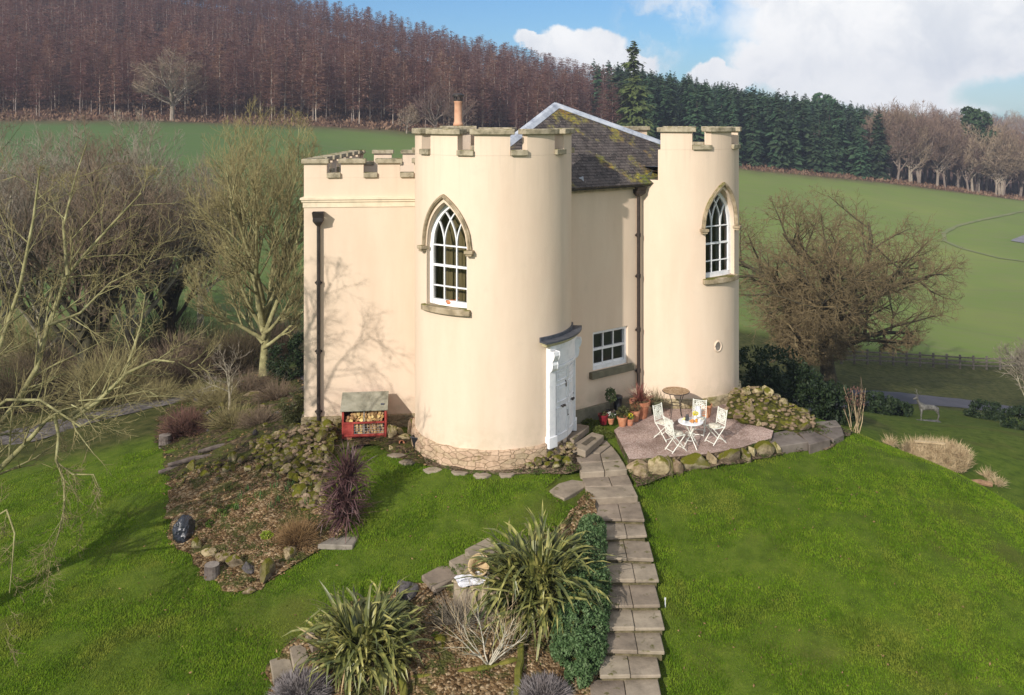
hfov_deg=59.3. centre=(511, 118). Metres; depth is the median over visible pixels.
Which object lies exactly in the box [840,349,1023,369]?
rail fence
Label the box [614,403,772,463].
gravel patio
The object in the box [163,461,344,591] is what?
flower bed
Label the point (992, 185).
bare tree
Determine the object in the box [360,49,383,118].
larch tree
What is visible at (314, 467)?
rock
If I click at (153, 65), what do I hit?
larch tree
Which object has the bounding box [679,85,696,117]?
spruce tree
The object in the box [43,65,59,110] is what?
larch tree
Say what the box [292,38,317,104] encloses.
larch tree
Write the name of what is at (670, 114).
spruce tree
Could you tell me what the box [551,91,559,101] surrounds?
larch tree
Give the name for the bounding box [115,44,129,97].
larch tree
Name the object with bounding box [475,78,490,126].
larch tree
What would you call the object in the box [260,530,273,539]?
plant
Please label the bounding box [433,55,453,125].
larch tree
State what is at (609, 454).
flagstone
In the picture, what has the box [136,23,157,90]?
larch tree
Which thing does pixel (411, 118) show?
bare tree
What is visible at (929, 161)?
bare tree
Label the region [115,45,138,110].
larch tree
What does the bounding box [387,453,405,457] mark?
stepping stone
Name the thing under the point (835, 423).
flagstone
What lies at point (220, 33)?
larch tree
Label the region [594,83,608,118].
larch tree
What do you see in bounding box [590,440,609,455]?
flagstone
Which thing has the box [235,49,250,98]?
larch tree
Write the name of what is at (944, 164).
bare tree
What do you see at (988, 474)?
tussock
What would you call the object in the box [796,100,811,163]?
spruce tree
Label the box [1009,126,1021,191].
bare tree
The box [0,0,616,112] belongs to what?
larch wood
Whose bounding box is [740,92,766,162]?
spruce tree
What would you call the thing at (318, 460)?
rock
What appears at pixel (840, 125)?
spruce tree
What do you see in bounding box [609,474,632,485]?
flagstone
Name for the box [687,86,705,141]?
spruce tree
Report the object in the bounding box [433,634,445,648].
rock
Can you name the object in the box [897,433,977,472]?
dry ornamental grass clump
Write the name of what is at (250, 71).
larch tree
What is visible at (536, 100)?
larch tree
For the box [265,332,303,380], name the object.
shrub
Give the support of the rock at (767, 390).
on the rockery mound at (771, 405)
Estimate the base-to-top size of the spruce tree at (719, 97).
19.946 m
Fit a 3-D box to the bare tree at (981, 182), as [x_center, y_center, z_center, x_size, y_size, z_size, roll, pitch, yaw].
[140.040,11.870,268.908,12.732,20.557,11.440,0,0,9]
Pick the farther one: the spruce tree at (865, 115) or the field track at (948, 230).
the spruce tree at (865, 115)
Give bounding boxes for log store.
[340,391,388,439]
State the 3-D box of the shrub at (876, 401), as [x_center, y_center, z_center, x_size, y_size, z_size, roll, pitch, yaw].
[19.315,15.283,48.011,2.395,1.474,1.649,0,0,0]
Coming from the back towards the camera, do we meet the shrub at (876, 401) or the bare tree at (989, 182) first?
the bare tree at (989, 182)
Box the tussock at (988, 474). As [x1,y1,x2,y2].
[973,466,997,477]
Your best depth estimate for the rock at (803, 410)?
27.83 m
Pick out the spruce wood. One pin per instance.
(608, 70)
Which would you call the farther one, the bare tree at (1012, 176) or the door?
the bare tree at (1012, 176)
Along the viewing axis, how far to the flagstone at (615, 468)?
23.84 m
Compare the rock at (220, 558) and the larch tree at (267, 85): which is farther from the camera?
the larch tree at (267, 85)
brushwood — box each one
[0,301,75,371]
[0,325,118,400]
[0,339,82,418]
[39,332,174,412]
[44,301,147,366]
[91,323,182,389]
[115,297,219,358]
[132,324,236,391]
[167,315,259,375]
[192,318,286,379]
[244,301,303,364]
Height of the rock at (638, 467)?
0.609 m
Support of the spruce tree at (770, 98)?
on the ground at (986, 320)
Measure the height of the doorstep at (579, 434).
0.200 m
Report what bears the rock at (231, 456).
on the ground at (986, 320)
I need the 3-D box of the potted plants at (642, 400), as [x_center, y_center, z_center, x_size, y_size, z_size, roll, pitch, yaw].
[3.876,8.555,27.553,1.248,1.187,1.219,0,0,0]
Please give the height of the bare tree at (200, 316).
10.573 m
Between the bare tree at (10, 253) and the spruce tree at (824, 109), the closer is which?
the bare tree at (10, 253)
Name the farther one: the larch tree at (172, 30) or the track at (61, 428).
the larch tree at (172, 30)
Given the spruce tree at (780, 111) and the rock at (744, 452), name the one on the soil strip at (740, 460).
the rock at (744, 452)
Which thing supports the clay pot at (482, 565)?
on the stone block
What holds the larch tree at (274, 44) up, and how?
on the ground at (986, 320)
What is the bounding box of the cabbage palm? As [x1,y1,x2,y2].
[307,438,380,543]
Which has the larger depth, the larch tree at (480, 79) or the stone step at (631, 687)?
the larch tree at (480, 79)
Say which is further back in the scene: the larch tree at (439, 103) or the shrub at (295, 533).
the larch tree at (439, 103)
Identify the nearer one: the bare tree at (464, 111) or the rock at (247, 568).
the rock at (247, 568)
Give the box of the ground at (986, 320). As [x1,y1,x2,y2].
[0,0,1023,694]
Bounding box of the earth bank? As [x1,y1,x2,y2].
[154,368,425,478]
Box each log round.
[158,433,171,448]
[204,561,219,580]
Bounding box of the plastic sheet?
[454,571,487,586]
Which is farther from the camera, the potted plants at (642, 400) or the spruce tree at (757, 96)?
the spruce tree at (757, 96)
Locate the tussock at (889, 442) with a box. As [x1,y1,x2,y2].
[882,434,901,446]
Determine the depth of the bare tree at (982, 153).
268.02 m
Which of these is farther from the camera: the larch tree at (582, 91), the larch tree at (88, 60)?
the larch tree at (582, 91)
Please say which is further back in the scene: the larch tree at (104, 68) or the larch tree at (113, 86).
the larch tree at (104, 68)
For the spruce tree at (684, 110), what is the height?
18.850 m
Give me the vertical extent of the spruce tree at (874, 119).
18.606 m
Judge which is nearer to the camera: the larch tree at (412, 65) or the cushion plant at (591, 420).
the cushion plant at (591, 420)
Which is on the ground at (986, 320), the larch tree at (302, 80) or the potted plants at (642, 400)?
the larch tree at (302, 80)
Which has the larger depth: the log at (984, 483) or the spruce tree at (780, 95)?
the spruce tree at (780, 95)
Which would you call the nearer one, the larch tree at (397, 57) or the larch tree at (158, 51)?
the larch tree at (158, 51)
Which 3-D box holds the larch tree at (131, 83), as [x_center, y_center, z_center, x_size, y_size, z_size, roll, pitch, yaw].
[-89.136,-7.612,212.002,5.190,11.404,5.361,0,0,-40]
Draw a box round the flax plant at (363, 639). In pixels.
[282,574,437,694]
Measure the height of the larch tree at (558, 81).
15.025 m
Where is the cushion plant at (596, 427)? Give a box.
[589,425,606,433]
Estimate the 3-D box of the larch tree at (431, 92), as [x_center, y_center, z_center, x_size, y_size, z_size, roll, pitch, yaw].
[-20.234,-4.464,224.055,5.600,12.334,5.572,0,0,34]
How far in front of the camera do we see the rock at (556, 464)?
23.75 m
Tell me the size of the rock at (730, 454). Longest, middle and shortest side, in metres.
0.750 x 0.598 x 0.444 m
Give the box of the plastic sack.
[172,514,195,542]
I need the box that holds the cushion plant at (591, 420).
[581,418,598,426]
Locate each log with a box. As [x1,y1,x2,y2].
[158,465,179,473]
[168,454,210,466]
[198,443,224,452]
[972,479,992,486]
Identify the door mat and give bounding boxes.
[581,436,595,444]
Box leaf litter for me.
[156,372,609,694]
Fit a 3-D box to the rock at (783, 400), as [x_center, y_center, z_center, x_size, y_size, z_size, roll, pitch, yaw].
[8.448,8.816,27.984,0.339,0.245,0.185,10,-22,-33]
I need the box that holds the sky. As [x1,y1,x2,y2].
[185,0,1023,130]
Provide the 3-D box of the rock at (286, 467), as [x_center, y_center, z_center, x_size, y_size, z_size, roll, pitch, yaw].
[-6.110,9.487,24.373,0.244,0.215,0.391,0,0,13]
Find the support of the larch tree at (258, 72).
on the ground at (986, 320)
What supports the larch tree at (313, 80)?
on the ground at (986, 320)
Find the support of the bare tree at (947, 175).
on the ground at (986, 320)
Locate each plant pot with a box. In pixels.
[598,411,608,424]
[604,387,616,416]
[607,412,615,424]
[616,405,628,426]
[626,413,633,425]
[629,402,640,421]
[648,388,664,414]
[700,401,711,417]
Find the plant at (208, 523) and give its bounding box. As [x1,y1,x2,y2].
[205,519,214,527]
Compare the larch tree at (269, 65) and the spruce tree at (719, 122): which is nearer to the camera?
the larch tree at (269, 65)
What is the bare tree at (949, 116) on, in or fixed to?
on the ground at (986, 320)
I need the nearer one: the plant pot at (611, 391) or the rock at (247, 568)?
the rock at (247, 568)
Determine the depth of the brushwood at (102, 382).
36.79 m
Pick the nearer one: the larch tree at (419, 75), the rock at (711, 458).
the rock at (711, 458)
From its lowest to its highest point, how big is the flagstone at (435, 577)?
0.120 m
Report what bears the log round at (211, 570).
on the ground at (986, 320)
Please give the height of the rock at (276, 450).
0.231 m
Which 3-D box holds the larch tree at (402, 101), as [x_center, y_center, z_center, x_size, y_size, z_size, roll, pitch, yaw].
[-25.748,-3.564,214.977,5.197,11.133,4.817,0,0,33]
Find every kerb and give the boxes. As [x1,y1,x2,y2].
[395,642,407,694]
[410,666,477,677]
[477,657,516,670]
[513,625,526,694]
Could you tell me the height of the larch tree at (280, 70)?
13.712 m
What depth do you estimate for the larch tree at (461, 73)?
222.68 m
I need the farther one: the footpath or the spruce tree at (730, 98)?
the spruce tree at (730, 98)
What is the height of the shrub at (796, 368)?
2.882 m
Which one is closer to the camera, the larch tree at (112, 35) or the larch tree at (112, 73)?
the larch tree at (112, 73)
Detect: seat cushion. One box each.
[671,430,682,434]
[708,423,720,427]
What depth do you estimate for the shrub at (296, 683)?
17.09 m
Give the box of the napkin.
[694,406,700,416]
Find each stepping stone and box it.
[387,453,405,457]
[399,459,416,465]
[423,467,441,473]
[451,470,467,475]
[473,473,490,478]
[499,472,514,477]
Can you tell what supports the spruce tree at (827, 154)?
on the ground at (986, 320)
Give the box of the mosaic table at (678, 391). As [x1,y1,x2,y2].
[662,387,689,419]
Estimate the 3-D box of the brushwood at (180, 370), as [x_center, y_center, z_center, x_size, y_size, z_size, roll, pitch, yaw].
[-14.816,10.425,39.897,6.041,3.306,4.891,0,0,0]
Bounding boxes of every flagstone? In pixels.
[270,657,292,684]
[289,644,308,670]
[305,632,322,651]
[318,533,357,549]
[422,565,456,593]
[449,554,468,574]
[465,538,497,560]
[549,480,584,500]
[577,454,601,462]
[579,462,604,478]
[582,477,611,487]
[585,486,637,504]
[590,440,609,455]
[601,446,621,463]
[603,461,626,476]
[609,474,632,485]
[770,430,807,455]
[799,430,829,453]
[815,420,840,427]
[819,427,843,444]
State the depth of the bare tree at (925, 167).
263.23 m
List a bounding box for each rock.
[186,460,195,470]
[191,536,201,548]
[197,465,204,473]
[199,547,216,556]
[200,470,209,476]
[215,552,229,564]
[222,465,230,471]
[225,554,244,567]
[227,451,236,461]
[229,464,236,470]
[237,456,245,463]
[242,562,253,573]
[242,587,256,593]
[244,465,251,470]
[255,464,261,470]
[259,557,275,583]
[262,443,273,453]
[271,446,279,452]
[271,455,279,459]
[280,463,291,473]
[281,435,287,442]
[283,452,293,463]
[283,546,297,559]
[284,447,289,454]
[286,473,297,481]
[288,423,298,429]
[289,442,298,448]
[292,437,300,442]
[292,460,300,468]
[292,483,306,496]
[298,466,308,473]
[308,501,315,506]
[311,420,320,425]
[311,465,317,471]
[313,480,324,491]
[315,457,321,462]
[316,430,326,442]
[317,496,329,503]
[318,426,327,431]
[321,444,326,450]
[322,419,331,425]
[324,453,330,460]
[387,425,396,437]
[396,427,403,434]
[396,579,418,600]
[398,433,409,438]
[407,418,412,434]
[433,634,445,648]
[534,457,541,465]
[543,628,551,639]
[546,451,553,458]
[552,461,560,468]
[553,454,561,460]
[562,455,572,465]
[566,441,574,450]
[626,459,649,477]
[648,455,669,478]
[665,455,672,477]
[671,458,683,475]
[680,452,711,471]
[706,451,716,468]
[716,448,739,464]
[733,411,744,419]
[740,447,750,463]
[741,389,750,394]
[745,399,754,411]
[748,446,755,455]
[753,388,763,393]
[753,440,774,455]
[762,385,773,396]
[771,441,780,452]
[779,398,787,404]
[798,421,810,429]
[799,407,809,413]
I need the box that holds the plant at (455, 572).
[451,564,464,573]
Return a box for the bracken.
[0,87,1023,199]
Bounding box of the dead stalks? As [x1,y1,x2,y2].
[843,378,866,433]
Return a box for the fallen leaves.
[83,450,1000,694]
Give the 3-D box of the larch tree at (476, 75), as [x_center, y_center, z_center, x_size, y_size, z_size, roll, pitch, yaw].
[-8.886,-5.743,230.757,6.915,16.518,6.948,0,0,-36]
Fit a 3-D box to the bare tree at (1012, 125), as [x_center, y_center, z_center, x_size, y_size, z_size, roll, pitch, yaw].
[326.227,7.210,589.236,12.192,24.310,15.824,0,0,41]
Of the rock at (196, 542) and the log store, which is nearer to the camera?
the rock at (196, 542)
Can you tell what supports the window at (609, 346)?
in the castle house
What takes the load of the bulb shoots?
on the flower bed at (271, 516)
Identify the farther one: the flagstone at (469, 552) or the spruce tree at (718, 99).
the spruce tree at (718, 99)
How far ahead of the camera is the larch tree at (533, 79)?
252.95 m
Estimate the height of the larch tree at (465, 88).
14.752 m
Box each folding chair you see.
[652,402,674,441]
[663,416,686,453]
[690,398,706,436]
[705,406,727,445]
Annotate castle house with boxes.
[300,93,741,471]
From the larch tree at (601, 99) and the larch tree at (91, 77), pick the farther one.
the larch tree at (601, 99)
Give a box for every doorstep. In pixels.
[567,424,588,443]
[572,432,603,456]
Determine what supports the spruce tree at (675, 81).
on the ground at (986, 320)
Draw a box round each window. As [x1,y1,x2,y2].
[417,194,474,316]
[589,326,633,379]
[700,182,741,284]
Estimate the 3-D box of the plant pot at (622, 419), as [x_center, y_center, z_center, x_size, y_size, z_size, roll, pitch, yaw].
[3.293,8.832,26.803,0.399,0.631,0.342,0,0,-23]
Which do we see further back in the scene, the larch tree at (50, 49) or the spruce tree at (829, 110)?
the spruce tree at (829, 110)
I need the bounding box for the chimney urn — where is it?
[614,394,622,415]
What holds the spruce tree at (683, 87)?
on the ground at (986, 320)
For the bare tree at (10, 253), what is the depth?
38.49 m
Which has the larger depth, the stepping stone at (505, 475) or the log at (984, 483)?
the log at (984, 483)
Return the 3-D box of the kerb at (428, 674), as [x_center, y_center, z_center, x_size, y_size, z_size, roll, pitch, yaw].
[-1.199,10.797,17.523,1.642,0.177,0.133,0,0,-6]
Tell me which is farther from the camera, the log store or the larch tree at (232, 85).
the larch tree at (232, 85)
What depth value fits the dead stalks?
27.98 m
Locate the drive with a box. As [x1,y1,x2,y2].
[784,389,1021,414]
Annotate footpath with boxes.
[269,376,303,415]
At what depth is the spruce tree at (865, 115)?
277.44 m
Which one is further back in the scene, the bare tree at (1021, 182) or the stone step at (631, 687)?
the bare tree at (1021, 182)
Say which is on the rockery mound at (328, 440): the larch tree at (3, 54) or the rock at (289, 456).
the rock at (289, 456)
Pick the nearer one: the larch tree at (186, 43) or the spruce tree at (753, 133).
the larch tree at (186, 43)
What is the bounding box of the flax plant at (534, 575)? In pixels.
[439,500,615,660]
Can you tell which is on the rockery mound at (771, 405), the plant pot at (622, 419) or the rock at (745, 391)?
the rock at (745, 391)
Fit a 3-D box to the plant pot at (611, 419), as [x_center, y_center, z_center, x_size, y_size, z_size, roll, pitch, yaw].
[2.970,8.961,26.959,0.299,0.375,0.276,0,0,0]
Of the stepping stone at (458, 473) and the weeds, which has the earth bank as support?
the weeds
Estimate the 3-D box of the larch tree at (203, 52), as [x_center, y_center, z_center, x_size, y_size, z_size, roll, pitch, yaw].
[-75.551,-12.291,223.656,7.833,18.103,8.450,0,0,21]
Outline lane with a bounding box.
[1010,235,1023,242]
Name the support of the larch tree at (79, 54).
on the ground at (986, 320)
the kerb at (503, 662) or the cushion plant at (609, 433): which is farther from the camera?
the cushion plant at (609, 433)
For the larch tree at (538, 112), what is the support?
on the ground at (986, 320)
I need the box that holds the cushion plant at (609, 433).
[597,429,613,439]
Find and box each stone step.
[590,679,660,694]
[596,502,644,523]
[599,655,660,680]
[604,522,646,541]
[604,632,664,660]
[605,541,653,563]
[605,609,664,636]
[606,563,658,587]
[608,585,659,610]
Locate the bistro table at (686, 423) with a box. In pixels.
[678,417,702,449]
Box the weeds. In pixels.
[152,370,852,694]
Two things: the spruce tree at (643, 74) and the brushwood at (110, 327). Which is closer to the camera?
the brushwood at (110, 327)
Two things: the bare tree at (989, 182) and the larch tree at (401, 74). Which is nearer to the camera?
the larch tree at (401, 74)
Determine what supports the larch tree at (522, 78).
on the ground at (986, 320)
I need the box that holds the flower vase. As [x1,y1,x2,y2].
[692,411,698,419]
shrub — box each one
[123,372,192,405]
[149,401,218,444]
[173,378,216,402]
[182,376,252,409]
[198,393,261,431]
[216,362,282,394]
[233,402,281,431]
[248,375,302,404]
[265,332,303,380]
[266,663,334,694]
[269,514,324,554]
[277,392,303,424]
[416,582,504,641]
[433,572,537,669]
[508,669,575,694]
[548,513,612,689]
[739,345,786,397]
[744,344,818,407]
[782,365,837,418]
[811,378,860,424]
[854,390,897,415]
[879,398,913,416]
[963,398,1005,420]
[993,404,1023,429]
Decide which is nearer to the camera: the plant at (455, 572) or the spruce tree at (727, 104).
the plant at (455, 572)
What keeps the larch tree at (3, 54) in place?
on the ground at (986, 320)
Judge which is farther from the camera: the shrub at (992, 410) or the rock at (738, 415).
the shrub at (992, 410)
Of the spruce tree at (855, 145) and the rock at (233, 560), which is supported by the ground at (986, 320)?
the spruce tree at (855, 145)
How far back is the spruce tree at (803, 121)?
247.89 m
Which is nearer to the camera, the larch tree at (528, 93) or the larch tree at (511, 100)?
the larch tree at (511, 100)
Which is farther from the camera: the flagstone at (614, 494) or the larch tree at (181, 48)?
the larch tree at (181, 48)
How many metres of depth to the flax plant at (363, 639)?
17.61 m
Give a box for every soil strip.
[424,450,580,474]
[630,425,854,487]
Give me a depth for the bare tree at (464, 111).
207.86 m
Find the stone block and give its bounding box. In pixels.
[452,569,507,620]
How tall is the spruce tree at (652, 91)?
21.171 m
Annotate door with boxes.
[556,361,574,441]
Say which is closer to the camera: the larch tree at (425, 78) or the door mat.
the door mat
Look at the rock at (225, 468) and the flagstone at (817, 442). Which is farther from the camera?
the flagstone at (817, 442)
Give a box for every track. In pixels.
[0,387,210,444]
[941,210,1023,260]
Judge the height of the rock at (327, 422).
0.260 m
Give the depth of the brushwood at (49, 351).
39.79 m
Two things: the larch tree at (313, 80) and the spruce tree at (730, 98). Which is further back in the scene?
the spruce tree at (730, 98)
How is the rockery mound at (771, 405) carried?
on the ground at (986, 320)
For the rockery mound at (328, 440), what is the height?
0.858 m
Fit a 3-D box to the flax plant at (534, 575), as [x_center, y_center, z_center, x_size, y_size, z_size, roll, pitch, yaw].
[0.425,9.716,19.209,3.787,2.551,3.685,0,0,-28]
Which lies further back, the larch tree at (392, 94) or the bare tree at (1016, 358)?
the larch tree at (392, 94)
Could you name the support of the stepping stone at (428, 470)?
on the ground at (986, 320)
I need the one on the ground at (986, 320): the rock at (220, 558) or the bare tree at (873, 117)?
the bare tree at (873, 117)
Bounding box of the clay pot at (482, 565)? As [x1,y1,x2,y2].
[468,553,489,576]
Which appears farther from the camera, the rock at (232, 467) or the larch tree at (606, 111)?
the larch tree at (606, 111)
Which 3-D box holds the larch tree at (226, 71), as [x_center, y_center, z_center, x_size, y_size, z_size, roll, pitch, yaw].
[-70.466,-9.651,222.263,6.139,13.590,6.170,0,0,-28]
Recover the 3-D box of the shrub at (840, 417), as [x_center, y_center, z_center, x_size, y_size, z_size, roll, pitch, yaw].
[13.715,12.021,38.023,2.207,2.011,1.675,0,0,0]
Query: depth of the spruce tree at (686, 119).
236.75 m
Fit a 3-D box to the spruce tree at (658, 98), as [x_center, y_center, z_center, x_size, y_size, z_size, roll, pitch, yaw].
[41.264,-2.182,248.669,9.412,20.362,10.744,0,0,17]
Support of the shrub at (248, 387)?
on the earth bank
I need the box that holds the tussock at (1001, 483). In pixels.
[984,472,1010,488]
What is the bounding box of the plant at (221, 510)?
[217,508,226,516]
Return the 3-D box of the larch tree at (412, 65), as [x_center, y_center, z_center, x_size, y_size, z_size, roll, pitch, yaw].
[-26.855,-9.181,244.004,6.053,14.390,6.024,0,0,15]
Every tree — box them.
[0,36,12,91]
[0,38,11,89]
[0,46,13,106]
[0,47,12,88]
[0,107,100,356]
[0,110,153,390]
[0,115,190,404]
[0,127,89,316]
[0,143,227,665]
[1,39,30,112]
[2,34,31,107]
[2,52,24,110]
[25,55,49,99]
[25,62,45,114]
[28,62,49,115]
[32,107,229,379]
[35,34,56,89]
[37,58,52,101]
[40,34,65,99]
[40,40,68,107]
[40,118,190,330]
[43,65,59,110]
[50,48,71,103]
[65,30,94,93]
[65,40,94,113]
[68,51,78,98]
[69,35,95,86]
[69,49,89,105]
[71,62,90,108]
[72,41,95,89]
[75,61,96,109]
[78,46,104,111]
[87,19,105,79]
[88,57,110,113]
[89,42,108,102]
[95,45,117,101]
[99,44,121,107]
[100,30,119,80]
[103,54,125,115]
[105,67,123,103]
[108,168,249,350]
[110,39,132,103]
[111,46,129,90]
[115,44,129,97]
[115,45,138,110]
[121,37,135,87]
[123,64,140,99]
[127,44,155,116]
[129,46,209,120]
[130,42,150,102]
[131,52,154,110]
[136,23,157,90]
[136,43,156,95]
[147,51,163,93]
[150,34,170,93]
[151,38,166,81]
[152,157,260,326]
[153,57,168,113]
[156,42,174,105]
[158,27,178,93]
[160,28,178,92]
[161,61,183,107]
[163,20,192,86]
[167,39,197,113]
[169,29,192,93]
[175,30,198,102]
[177,49,195,103]
[177,94,327,376]
[191,32,217,103]
[191,49,201,91]
[192,53,215,107]
[192,68,210,102]
[193,54,217,114]
[194,340,249,408]
[197,52,214,97]
[208,57,222,106]
[209,43,231,113]
[210,28,228,87]
[211,56,224,96]
[216,68,234,108]
[217,53,234,105]
[220,34,248,109]
[223,43,233,82]
[225,57,246,116]
[230,57,246,108]
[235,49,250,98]
[240,44,254,97]
[240,46,257,100]
[240,50,269,112]
[245,38,265,102]
[247,49,269,107]
[250,25,272,92]
[250,47,288,119]
[258,63,270,110]
[260,37,283,103]
[262,40,278,106]
[263,32,284,97]
[266,70,277,103]
[266,73,281,115]
[267,52,282,100]
[268,39,299,118]
[279,52,295,100]
[283,44,300,103]
[289,36,309,107]
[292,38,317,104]
[293,56,308,109]
[293,60,306,113]
[298,40,325,102]
[300,67,317,116]
[301,49,326,119]
[302,53,329,119]
[305,56,323,111]
[307,44,325,83]
[315,52,326,92]
[317,53,340,119]
[321,37,344,102]
[325,39,343,96]
[328,64,343,106]
[334,43,355,114]
[334,44,357,94]
[335,47,363,120]
[340,39,361,84]
[341,60,362,122]
[344,49,371,123]
[346,66,358,113]
[349,55,366,115]
[357,42,375,90]
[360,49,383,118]
[360,64,371,103]
[361,43,378,108]
[364,53,379,93]
[370,42,389,99]
[371,58,391,115]
[372,60,389,110]
[377,58,398,115]
[380,48,404,114]
[380,53,399,96]
[385,71,401,123]
[391,52,406,104]
[393,76,407,113]
[394,62,412,107]
[394,80,411,121]
[394,103,420,132]
[395,72,415,123]
[398,61,407,100]
[400,49,419,102]
[401,66,412,110]
[402,54,429,110]
[408,58,418,108]
[408,60,427,120]
[410,73,420,105]
[411,57,435,127]
[412,81,455,127]
[425,76,439,114]
[430,50,448,120]
[432,79,447,123]
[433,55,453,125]
[433,57,460,125]
[441,89,478,125]
[445,48,468,93]
[451,69,468,102]
[452,57,471,114]
[452,62,476,123]
[456,71,471,116]
[459,69,477,125]
[461,55,478,121]
[463,65,477,107]
[468,64,486,125]
[471,66,485,110]
[472,77,493,122]
[474,72,494,126]
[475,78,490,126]
[480,65,493,117]
[485,78,498,126]
[486,55,510,123]
[486,82,497,117]
[487,53,504,115]
[492,69,509,126]
[494,59,510,112]
[497,84,506,123]
[501,76,513,112]
[506,84,520,119]
[507,82,524,126]
[508,89,526,129]
[509,74,529,119]
[510,80,523,121]
[511,95,525,128]
[514,65,529,123]
[518,74,536,122]
[520,65,536,116]
[521,68,536,117]
[525,75,546,119]
[525,81,545,121]
[528,75,549,120]
[530,70,550,112]
[539,70,553,104]
[539,84,550,111]
[541,71,557,108]
[543,69,552,106]
[544,62,561,103]
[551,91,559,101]
[553,76,573,107]
[554,80,562,104]
[555,68,575,105]
[564,78,578,108]
[569,69,589,111]
[569,79,587,112]
[569,84,580,108]
[574,66,597,113]
[585,95,596,114]
[590,66,605,117]
[592,85,611,118]
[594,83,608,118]
[594,90,607,119]
[596,96,611,119]
[599,82,621,121]
[600,75,621,119]
[601,101,615,122]
[608,66,625,122]
[610,101,620,123]
[612,41,656,137]
[620,71,628,84]
[636,69,645,103]
[641,71,659,137]
[646,95,659,137]
[647,70,658,118]
[653,74,666,132]
[653,76,666,99]
[654,80,673,139]
[656,110,667,139]
[660,90,682,125]
[663,73,676,93]
[666,72,680,111]
[666,74,680,113]
[677,74,687,104]
[677,79,687,112]
[678,75,694,119]
[679,84,697,140]
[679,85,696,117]
[679,86,691,125]
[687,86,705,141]
[692,82,716,139]
[696,85,715,120]
[699,83,718,123]
[708,87,716,119]
[712,83,717,112]
[714,82,724,111]
[714,84,725,120]
[714,115,722,125]
[719,110,726,125]
[720,82,740,133]
[724,89,745,152]
[727,100,743,162]
[732,83,743,131]
[734,116,747,165]
[736,96,743,125]
[739,88,760,153]
[739,185,973,392]
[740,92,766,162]
[741,86,747,110]
[743,101,764,166]
[743,118,760,161]
[749,84,759,122]
[752,86,759,107]
[757,91,771,158]
[759,99,773,162]
[762,93,790,168]
[762,96,794,167]
[764,92,773,116]
[771,88,785,127]
[783,90,791,111]
[784,102,806,170]
[788,91,799,119]
[788,116,806,165]
[795,96,815,167]
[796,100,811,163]
[797,94,813,128]
[803,113,824,172]
[809,97,818,121]
[811,92,838,112]
[814,122,834,172]
[816,96,828,123]
[818,101,826,122]
[820,102,832,126]
[823,100,843,140]
[825,119,846,174]
[829,104,853,171]
[830,100,848,137]
[832,101,850,171]
[843,105,850,128]
[843,109,874,176]
[845,100,856,136]
[846,121,860,173]
[852,135,867,178]
[861,106,905,168]
[862,103,892,144]
[862,103,895,144]
[863,109,869,129]
[866,102,911,175]
[867,106,893,179]
[867,113,890,174]
[867,144,876,169]
[873,123,903,175]
[875,97,919,176]
[886,118,918,181]
[887,107,930,181]
[887,120,907,176]
[889,104,948,183]
[891,115,933,180]
[896,100,944,182]
[902,156,906,178]
[906,99,924,118]
[910,115,941,170]
[918,119,962,186]
[921,107,943,181]
[922,108,969,184]
[923,102,951,181]
[927,120,964,187]
[933,130,961,181]
[940,117,970,187]
[949,115,980,185]
[950,112,974,185]
[951,129,985,189]
[952,123,977,187]
[955,120,995,191]
[960,106,997,191]
[961,120,992,188]
[961,122,1003,191]
[979,140,1014,193]
[980,151,988,189]
[981,117,1023,195]
[981,122,1023,194]
[983,126,1001,190]
[985,117,1023,195]
[988,114,1015,186]
[989,337,1023,394]
[991,125,1007,188]
[991,139,1021,194]
[995,110,1009,125]
[1000,129,1010,190]
[1002,113,1020,134]
[1003,108,1023,133]
[1005,121,1023,196]
[1008,129,1016,191]
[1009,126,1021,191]
[1014,130,1022,191]
[1016,141,1023,183]
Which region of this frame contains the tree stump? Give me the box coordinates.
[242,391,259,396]
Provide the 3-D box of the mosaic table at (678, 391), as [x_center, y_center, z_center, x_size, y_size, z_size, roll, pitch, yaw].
[5.012,8.732,27.505,0.836,0.837,0.836,0,0,0]
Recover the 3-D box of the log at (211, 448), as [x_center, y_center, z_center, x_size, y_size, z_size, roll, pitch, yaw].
[-8.768,9.950,27.319,1.461,0.173,0.148,0,0,-27]
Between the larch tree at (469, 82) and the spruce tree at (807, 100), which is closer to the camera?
the larch tree at (469, 82)
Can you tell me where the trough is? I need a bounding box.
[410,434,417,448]
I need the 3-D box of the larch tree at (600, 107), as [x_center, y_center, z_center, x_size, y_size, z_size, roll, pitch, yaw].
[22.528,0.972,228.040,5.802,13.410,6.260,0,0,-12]
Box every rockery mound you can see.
[248,426,337,510]
[723,389,816,431]
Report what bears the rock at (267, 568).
on the flower bed at (271, 516)
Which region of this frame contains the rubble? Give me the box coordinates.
[249,387,815,508]
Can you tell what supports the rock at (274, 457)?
on the rockery mound at (328, 440)
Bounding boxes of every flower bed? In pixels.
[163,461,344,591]
[265,491,603,694]
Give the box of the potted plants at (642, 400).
[622,380,653,418]
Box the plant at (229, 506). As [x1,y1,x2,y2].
[224,504,237,509]
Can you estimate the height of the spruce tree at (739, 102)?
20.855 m
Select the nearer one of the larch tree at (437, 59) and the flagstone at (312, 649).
the flagstone at (312, 649)
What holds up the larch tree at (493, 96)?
on the ground at (986, 320)
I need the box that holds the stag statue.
[913,388,939,421]
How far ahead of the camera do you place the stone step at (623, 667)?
17.46 m
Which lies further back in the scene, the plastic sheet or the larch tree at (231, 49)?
the larch tree at (231, 49)
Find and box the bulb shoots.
[210,472,313,509]
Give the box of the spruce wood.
[588,60,921,123]
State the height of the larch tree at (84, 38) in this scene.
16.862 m

